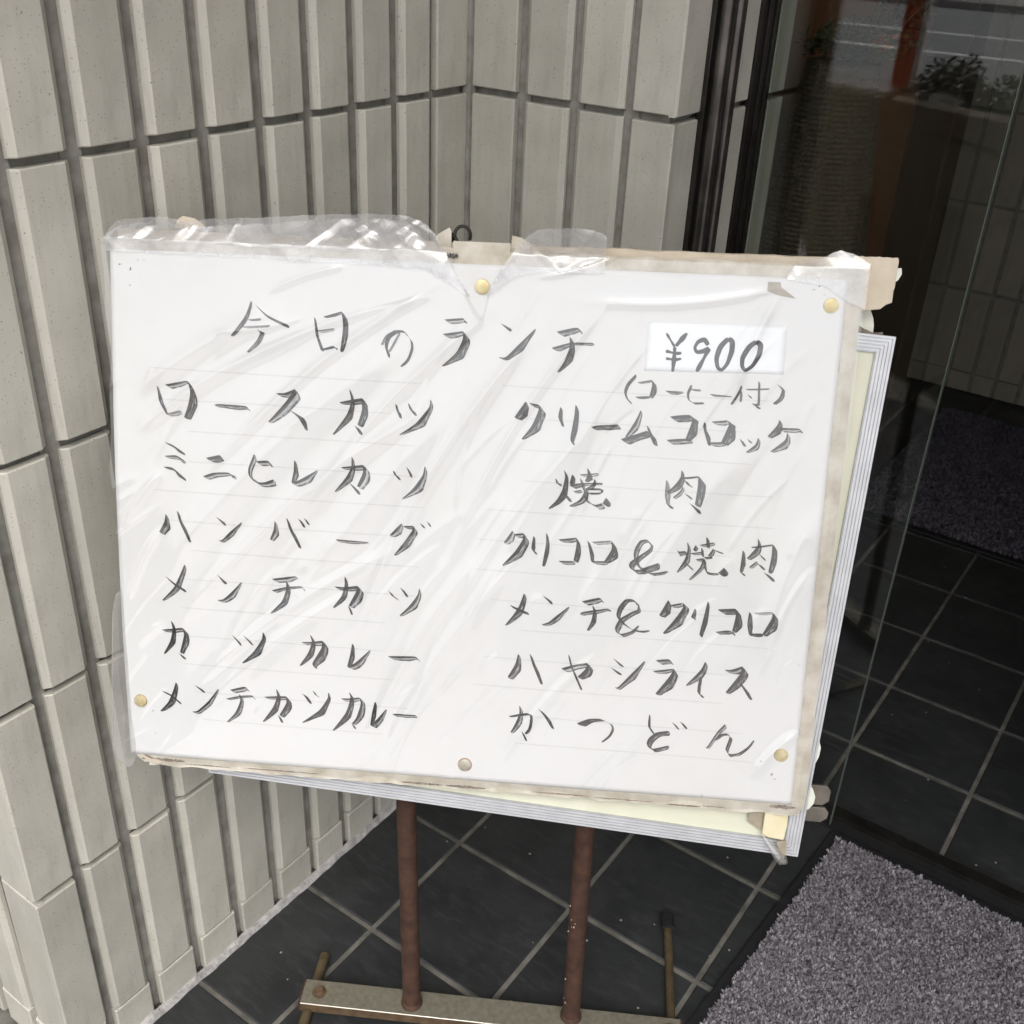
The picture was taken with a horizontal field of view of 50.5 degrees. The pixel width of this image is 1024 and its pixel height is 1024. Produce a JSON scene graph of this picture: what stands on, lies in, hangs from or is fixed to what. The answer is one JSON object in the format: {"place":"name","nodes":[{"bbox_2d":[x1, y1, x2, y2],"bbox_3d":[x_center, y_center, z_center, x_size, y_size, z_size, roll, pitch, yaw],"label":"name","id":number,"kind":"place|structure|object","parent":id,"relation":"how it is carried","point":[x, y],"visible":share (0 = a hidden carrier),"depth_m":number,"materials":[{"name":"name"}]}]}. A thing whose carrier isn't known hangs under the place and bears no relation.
{"place":"outdoors","nodes":[
{"label":"outdoors","id":0,"kind":"place"},
{"bbox_2d":[0,376,1023,1023],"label":"floor","id":1,"kind":"structure","parent":0,"point":[936,758],"depth_m":1.57,"materials":[{"name":"tile"}]},
{"bbox_2d":[0,0,467,1023],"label":"tiled wall","id":2,"kind":"structure","parent":1,"relation":"on","point":[138,890],"depth_m":1.04,"materials":[{"name":"tile"}]},
{"bbox_2d":[208,310,895,1023],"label":"sign stand","id":3,"kind":"object","parent":1,"relation":"on","point":[410,1002],"visible":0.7,"depth_m":1.01,"materials":[{"name":"metal"}]},
{"bbox_2d":[110,216,901,864],"bbox_3d":[-0.032,0.023,0.955,0.658,0.520,0.184,5,30,4],"label":"menu board","id":4,"kind":"object","parent":3,"relation":"attached to","point":[446,508],"visible":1,"depth_m":0.93,"materials":[{"name":"paper"}]},
{"bbox_2d":[463,0,797,253],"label":"tiled wall","id":5,"kind":"structure","parent":1,"relation":"on","point":[581,124],"depth_m":1.19,"materials":[{"name":"tile"}]},
{"bbox_2d":[682,0,748,252],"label":"shutter rail","id":6,"kind":"object","parent":5,"relation":"attached to","point":[714,116],"visible":0.37,"depth_m":1.16,"materials":[{"name":"brown metal"}]},
{"bbox_2d":[758,0,943,257],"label":"wicker vase","id":7,"kind":"object","parent":1,"relation":"on","point":[818,202],"visible":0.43,"depth_m":1.37,"materials":[{"name":"brown wicker"}]},
{"bbox_2d":[687,830,1023,1023],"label":"door mat","id":8,"kind":"object","parent":1,"relation":"on","point":[849,931],"depth_m":1.42,"materials":[{"name":"grey carpet"}]},
{"bbox_2d":[725,0,1023,824],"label":"door frame","id":9,"kind":"object","parent":1,"relation":"on","point":[755,104],"visible":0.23,"depth_m":1.27,"materials":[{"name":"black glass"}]},
{"bbox_2d":[766,0,995,482],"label":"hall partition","id":10,"kind":"object","parent":1,"relation":"on","point":[927,88],"visible":0.07,"depth_m":2.08,"materials":[{"name":"black wood"}]},
{"bbox_2d":[871,0,978,451],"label":"door frame","id":11,"kind":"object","parent":10,"relation":"in","point":[950,32],"depth_m":2.11,"materials":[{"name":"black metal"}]},
{"bbox_2d":[814,802,1023,921],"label":"threshold","id":12,"kind":"object","parent":1,"relation":"on","point":[996,894],"depth_m":1.57,"materials":[{"name":"black metal"}]},
{"bbox_2d":[863,405,1023,566],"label":"door mat","id":13,"kind":"object","parent":1,"relation":"on","point":[970,493],"depth_m":2.60,"materials":[{"name":"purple carpet"}]},
{"bbox_2d":[907,0,1023,405],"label":"tiled wall","id":14,"kind":"structure","parent":1,"relation":"on","point":[987,359],"depth_m":2.97,"materials":[{"name":"tile"}]}
]}

